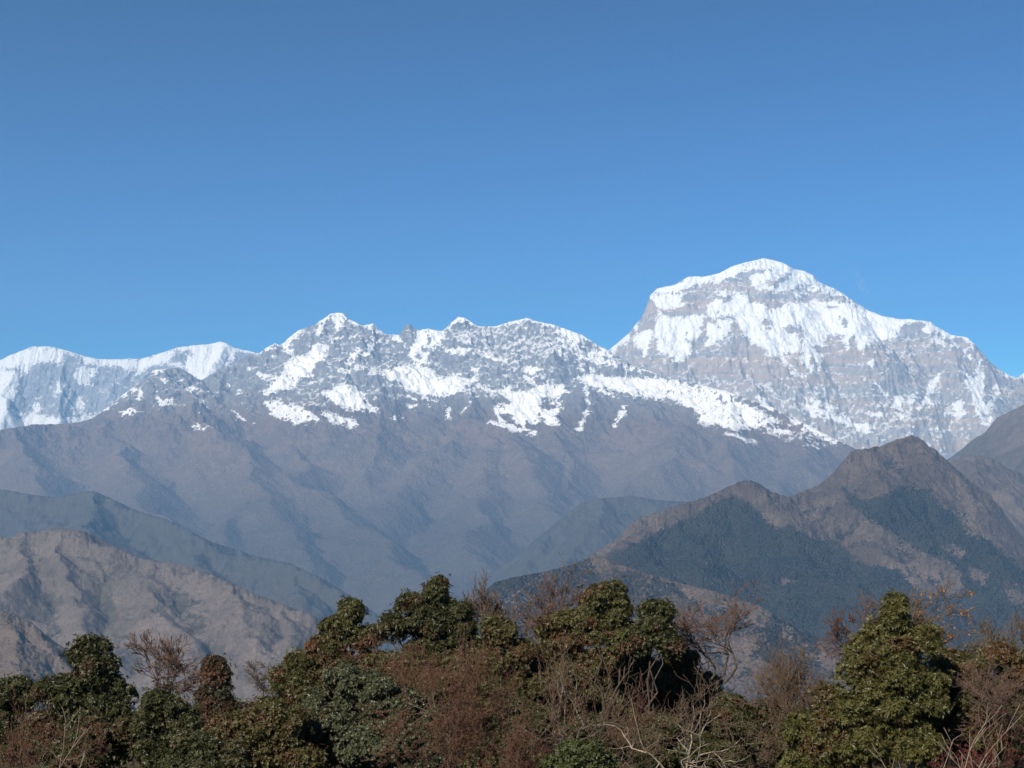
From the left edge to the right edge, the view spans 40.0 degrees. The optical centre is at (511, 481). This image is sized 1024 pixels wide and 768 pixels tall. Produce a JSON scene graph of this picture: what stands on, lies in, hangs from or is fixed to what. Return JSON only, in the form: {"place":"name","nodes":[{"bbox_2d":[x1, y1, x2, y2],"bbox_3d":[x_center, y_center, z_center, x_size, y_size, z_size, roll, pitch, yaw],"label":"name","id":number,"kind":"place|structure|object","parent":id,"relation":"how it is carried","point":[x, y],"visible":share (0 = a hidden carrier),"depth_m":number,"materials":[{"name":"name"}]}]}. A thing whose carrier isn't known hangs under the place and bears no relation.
{"place":"outdoors","nodes":[
{"label":"outdoors","id":0,"kind":"place"},
{"bbox_2d":[0,610,135,722],"bbox_3d":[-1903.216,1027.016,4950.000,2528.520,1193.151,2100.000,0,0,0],"label":"dark foothill","id":1,"kind":"structure","parent":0,"point":[30,646],"depth_m":4907.62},
{"bbox_2d":[0,342,255,429],"bbox_3d":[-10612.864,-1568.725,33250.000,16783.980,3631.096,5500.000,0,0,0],"label":"snow wall","id":2,"kind":"structure","parent":0,"point":[45,385],"depth_m":33456.40,"materials":[{"name":"snow"},{"name":"rock"}]},
{"bbox_2d":[0,528,357,718],"bbox_3d":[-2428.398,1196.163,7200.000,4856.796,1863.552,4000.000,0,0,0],"label":"grassy hill","id":3,"kind":"structure","parent":0,"point":[60,586],"depth_m":6982.85,"materials":[{"name":"brown plant"}]},
{"bbox_2d":[0,489,408,652],"bbox_3d":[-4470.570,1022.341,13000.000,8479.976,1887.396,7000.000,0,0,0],"label":"wooded ridge","id":4,"kind":"structure","parent":0,"point":[109,520],"depth_m":12968.02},
{"bbox_2d":[0,313,855,614],"bbox_3d":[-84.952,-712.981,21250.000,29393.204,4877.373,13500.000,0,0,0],"label":"snowy ridge","id":5,"kind":"structure","parent":0,"point":[374,467],"depth_m":22253.11,"materials":[{"name":"grey stone"}]},
{"bbox_2d":[0,0,1023,377],"label":"sky","id":6,"kind":"structure","parent":0,"point":[240,174],"materials":[{"name":"blue"}]},
{"bbox_2d":[3,613,1023,767],"bbox_3d":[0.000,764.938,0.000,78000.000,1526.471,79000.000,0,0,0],"label":"ground","id":7,"kind":"structure","parent":0,"point":[379,614],"depth_m":61.15,"materials":[{"name":"soil"}]},
{"bbox_2d":[0,668,40,767],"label":"evergreen tree","id":8,"kind":"object","parent":7,"relation":"on","point":[19,686],"visible":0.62,"depth_m":45.63,"materials":[{"name":"green plant"}]},
{"bbox_2d":[0,684,61,767],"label":"dry shrub","id":9,"kind":"object","parent":7,"relation":"on","point":[24,756],"visible":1,"depth_m":32.03,"materials":[{"name":"brown plant"}]},
{"bbox_2d":[24,719,116,767],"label":"dry shrub","id":10,"kind":"object","parent":7,"relation":"on","point":[87,752],"visible":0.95,"depth_m":35.02,"materials":[{"name":"brown plant"}]},
{"bbox_2d":[59,707,91,767],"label":"dead sapling","id":11,"kind":"object","parent":7,"relation":"on","point":[74,742],"visible":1,"depth_m":31.08,"materials":[{"name":"brown plant"}]},
{"bbox_2d":[20,632,140,767],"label":"evergreen tree","id":12,"kind":"object","parent":7,"relation":"on","point":[95,687],"visible":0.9,"depth_m":39.50,"materials":[{"name":"green plant"}]},
{"bbox_2d":[102,683,207,767],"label":"evergreen bush","id":13,"kind":"object","parent":7,"relation":"on","point":[156,719],"visible":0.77,"depth_m":38.51,"materials":[{"name":"green plant"}]},
{"bbox_2d":[123,627,201,702],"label":"bare tree","id":14,"kind":"object","parent":7,"relation":"on","point":[169,658],"visible":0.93,"depth_m":46.55,"materials":[{"name":"brown plant"}]},
{"bbox_2d":[144,725,253,767],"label":"evergreen bush","id":15,"kind":"object","parent":7,"relation":"on","point":[192,748],"visible":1,"depth_m":35.66,"materials":[{"name":"green plant"}]},
{"bbox_2d":[189,653,242,726],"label":"conifer tree","id":16,"kind":"object","parent":7,"relation":"on","point":[216,670],"visible":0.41,"depth_m":43.68,"materials":[{"name":"green leaves"},{"name":"red brown leaves"},{"name":"dark bark"}]},
{"bbox_2d":[242,660,278,697],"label":"bare tree","id":17,"kind":"object","parent":7,"relation":"on","point":[259,686],"visible":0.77,"depth_m":54.90,"materials":[{"name":"grey plant"}]},
{"bbox_2d":[196,689,331,767],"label":"evergreen bush","id":18,"kind":"object","parent":7,"relation":"on","point":[261,726],"visible":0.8,"depth_m":38.06,"materials":[{"name":"green plant"}]},
{"bbox_2d":[266,595,389,767],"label":"evergreen tree","id":19,"kind":"object","parent":7,"relation":"on","point":[292,677],"visible":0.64,"depth_m":46.56,"materials":[{"name":"green plant"}]},
{"bbox_2d":[272,660,465,767],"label":"evergreen bush","id":20,"kind":"object","parent":7,"relation":"on","point":[339,734],"visible":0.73,"depth_m":39.34,"materials":[{"name":"green plant"}]},
{"bbox_2d":[340,625,450,696],"bbox_3d":[-3.509,7.413,43.113,3.961,5.987,2.299,0,0,17],"label":"dry shrub","id":21,"kind":"object","parent":7,"relation":"on","point":[393,664],"visible":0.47,"depth_m":42.82,"materials":[{"name":"brown plant"}]},
{"bbox_2d":[376,571,483,667],"bbox_3d":[-2.732,7.267,49.256,4.004,8.323,2.526,0,0,0],"label":"evergreen tree","id":22,"kind":"object","parent":7,"relation":"on","point":[431,619],"visible":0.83,"depth_m":48.60,"materials":[{"name":"green plant"}]},
{"bbox_2d":[353,644,522,767],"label":"evergreen bush","id":23,"kind":"object","parent":7,"relation":"on","point":[371,656],"visible":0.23,"depth_m":45.50,"materials":[{"name":"green plant"}]},
{"bbox_2d":[354,618,527,767],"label":"dry shrub","id":24,"kind":"object","parent":7,"relation":"on","point":[471,702],"visible":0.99,"depth_m":37.14,"materials":[{"name":"brown plant"}]},
{"bbox_2d":[444,697,556,767],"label":"dry shrub","id":25,"kind":"object","parent":7,"relation":"on","point":[521,749],"visible":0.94,"depth_m":33.24,"materials":[{"name":"brown plant"}]},
{"bbox_2d":[462,567,545,648],"bbox_3d":[-0.147,7.363,52.553,3.186,8.261,2.644,0,0,14],"label":"bare tree","id":26,"kind":"object","parent":7,"relation":"on","point":[485,606],"visible":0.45,"depth_m":52.28,"materials":[{"name":"brown plant"}]},
{"bbox_2d":[465,611,553,700],"bbox_3d":[-0.107,7.819,47.945,3.529,6.746,2.258,0,0,0],"label":"evergreen tree","id":27,"kind":"object","parent":7,"relation":"on","point":[498,632],"visible":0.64,"depth_m":47.64,"materials":[{"name":"green plant"}]},
{"bbox_2d":[0,713,1023,767],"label":"undergrowth","id":28,"kind":"object","parent":7,"relation":"on","point":[892,766],"visible":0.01,"depth_m":55.09,"materials":[{"name":"green plant"}]},
{"bbox_2d":[497,552,591,753],"bbox_3d":[0.403,6.900,50.303,5.059,8.839,2.812,0,0,0],"label":"bare tree","id":29,"kind":"object","parent":7,"relation":"on","point":[550,607],"visible":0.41,"depth_m":49.44,"materials":[{"name":"brown plant"}]},
{"bbox_2d":[486,628,659,763],"bbox_3d":[1.517,6.910,38.046,4.841,5.971,2.585,0,0,-36],"label":"gnarled tree","id":30,"kind":"object","parent":7,"relation":"on","point":[613,721],"visible":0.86,"depth_m":37.89,"materials":[{"name":"brown plant"}]},
{"bbox_2d":[528,734,620,767],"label":"evergreen bush","id":31,"kind":"object","parent":7,"relation":"on","point":[572,753],"visible":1,"depth_m":32.71,"materials":[{"name":"green plant"}]},
{"bbox_2d":[524,650,672,767],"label":"dry shrub","id":32,"kind":"object","parent":7,"relation":"on","point":[632,715],"visible":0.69,"depth_m":41.15,"materials":[{"name":"brown plant"}]},
{"bbox_2d":[567,575,639,719],"bbox_3d":[3.125,6.983,45.905,2.636,7.817,1.771,0,0,0],"label":"evergreen tree","id":33,"kind":"object","parent":7,"relation":"on","point":[602,615],"visible":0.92,"depth_m":45.58,"materials":[{"name":"green plant"}]},
{"bbox_2d":[529,607,678,724],"bbox_3d":[3.224,7.796,48.930,6.845,6.945,2.612,0,0,0],"label":"evergreen bush","id":34,"kind":"object","parent":7,"relation":"on","point":[554,623],"visible":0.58,"depth_m":48.42,"materials":[{"name":"green plant"}]},
{"bbox_2d":[466,688,767,767],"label":"evergreen bush","id":35,"kind":"object","parent":7,"relation":"on","point":[671,760],"visible":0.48,"depth_m":44.46,"materials":[{"name":"green plant"}]},
{"bbox_2d":[535,643,769,766],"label":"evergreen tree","id":36,"kind":"object","parent":7,"relation":"on","point":[670,701],"visible":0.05,"depth_m":49.14,"materials":[{"name":"green plant"}]},
{"bbox_2d":[618,596,689,718],"bbox_3d":[4.540,7.215,45.422,2.371,7.073,1.625,0,0,-13],"label":"evergreen tree","id":37,"kind":"object","parent":7,"relation":"on","point":[657,630],"visible":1,"depth_m":45.12,"materials":[{"name":"green plant"}]},
{"bbox_2d":[571,655,783,767],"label":"gnarled tree","id":38,"kind":"object","parent":7,"relation":"on","point":[691,722],"visible":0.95,"depth_m":35.60,"materials":[{"name":"grey plant"}]},
{"bbox_2d":[645,643,724,732],"bbox_3d":[5.878,8.233,48.016,2.883,5.827,1.829,0,0,-9],"label":"evergreen bush","id":39,"kind":"object","parent":7,"relation":"on","point":[669,682],"visible":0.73,"depth_m":47.50,"materials":[{"name":"green plant"}]},
{"bbox_2d":[651,575,767,767],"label":"bare tree","id":40,"kind":"object","parent":7,"relation":"on","point":[686,626],"visible":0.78,"depth_m":47.09,"materials":[{"name":"brown plant"}]},
{"bbox_2d":[729,694,831,767],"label":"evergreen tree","id":41,"kind":"object","parent":7,"relation":"on","point":[755,758],"visible":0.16,"depth_m":49.42,"materials":[{"name":"green plant"}]},
{"bbox_2d":[744,632,830,767],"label":"dry shrub","id":42,"kind":"object","parent":7,"relation":"on","point":[790,679],"visible":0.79,"depth_m":42.93,"materials":[{"name":"brown plant"}]},
{"bbox_2d":[813,592,880,767],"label":"bare tree","id":43,"kind":"object","parent":7,"relation":"on","point":[836,632],"visible":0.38,"depth_m":50.27,"materials":[{"name":"brown plant"}]},
{"bbox_2d":[771,587,955,767],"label":"evergreen tree","id":44,"kind":"object","parent":7,"relation":"on","point":[848,726],"visible":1,"depth_m":39.51,"materials":[{"name":"green plant"}]},
{"bbox_2d":[860,575,980,664],"bbox_3d":[14.132,7.155,47.523,4.532,7.849,2.914,0,0,-20],"label":"bare tree","id":45,"kind":"object","parent":7,"relation":"on","point":[916,610],"visible":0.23,"depth_m":47.77,"materials":[{"name":"brown plant"}]},
{"bbox_2d":[868,704,1023,767],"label":"dead shrub","id":46,"kind":"object","parent":7,"relation":"on","point":[979,766],"visible":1,"depth_m":30.89,"materials":[{"name":"brown plant"}]},
{"bbox_2d":[916,644,1023,767],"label":"evergreen tree","id":47,"kind":"object","parent":7,"relation":"on","point":[951,659],"visible":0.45,"depth_m":41.40,"materials":[{"name":"green plant"}]},
{"bbox_2d":[927,710,1023,767],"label":"dry shrub","id":48,"kind":"object","parent":7,"relation":"on","point":[979,758],"visible":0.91,"depth_m":32.84,"materials":[{"name":"brown plant"}]},
{"bbox_2d":[943,613,1008,676],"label":"bare tree","id":49,"kind":"object","parent":7,"relation":"on","point":[971,646],"visible":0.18,"depth_m":47.78,"materials":[{"name":"brown plant"}]},
{"bbox_2d":[944,654,1023,767],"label":"dry shrub","id":50,"kind":"object","parent":7,"relation":"on","point":[1002,691],"visible":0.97,"depth_m":40.17,"materials":[{"name":"brown plant"}]},
{"bbox_2d":[970,609,1023,767],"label":"bare tree","id":51,"kind":"object","parent":7,"relation":"on","point":[1012,636],"visible":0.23,"depth_m":46.35,"materials":[{"name":"brown plant"}]},
{"bbox_2d":[972,637,1023,767],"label":"evergreen tree","id":52,"kind":"object","parent":7,"relation":"on","point":[1011,656],"visible":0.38,"depth_m":43.54,"materials":[{"name":"green plant"}]},
{"bbox_2d":[404,496,685,639],"bbox_3d":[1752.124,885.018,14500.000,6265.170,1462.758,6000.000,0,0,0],"label":"wooded spur","id":53,"kind":"structure","parent":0,"point":[581,531],"depth_m":14439.28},
{"bbox_2d":[472,556,885,737],"bbox_3d":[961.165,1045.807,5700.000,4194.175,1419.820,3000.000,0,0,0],"label":"bare spur","id":54,"kind":"structure","parent":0,"point":[769,627],"depth_m":5502.83,"materials":[{"name":"brown soil"}]},
{"bbox_2d":[415,435,1023,679],"bbox_3d":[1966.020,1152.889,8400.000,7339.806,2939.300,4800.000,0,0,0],"label":"pointed hill","id":55,"kind":"structure","parent":0,"point":[907,512],"depth_m":8144.12,"materials":[{"name":"stone"}]},
{"bbox_2d":[608,258,1023,459],"bbox_3d":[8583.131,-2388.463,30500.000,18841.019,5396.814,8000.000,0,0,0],"label":"snow mountain","id":56,"kind":"structure","parent":0,"point":[806,348],"depth_m":30068.03,"materials":[{"name":"white snow"}]},
{"bbox_2d":[947,405,1023,473],"bbox_3d":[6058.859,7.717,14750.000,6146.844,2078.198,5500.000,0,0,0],"label":"brown ridge","id":57,"kind":"structure","parent":0,"point":[1000,440],"depth_m":14846.77,"materials":[{"name":"stone"}]},
{"bbox_2d":[950,455,1023,537],"bbox_3d":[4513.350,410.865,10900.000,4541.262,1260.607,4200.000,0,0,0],"label":"brown hill","id":58,"kind":"structure","parent":0,"point":[1001,484],"depth_m":10983.82,"materials":[{"name":"stone"}]}
]}

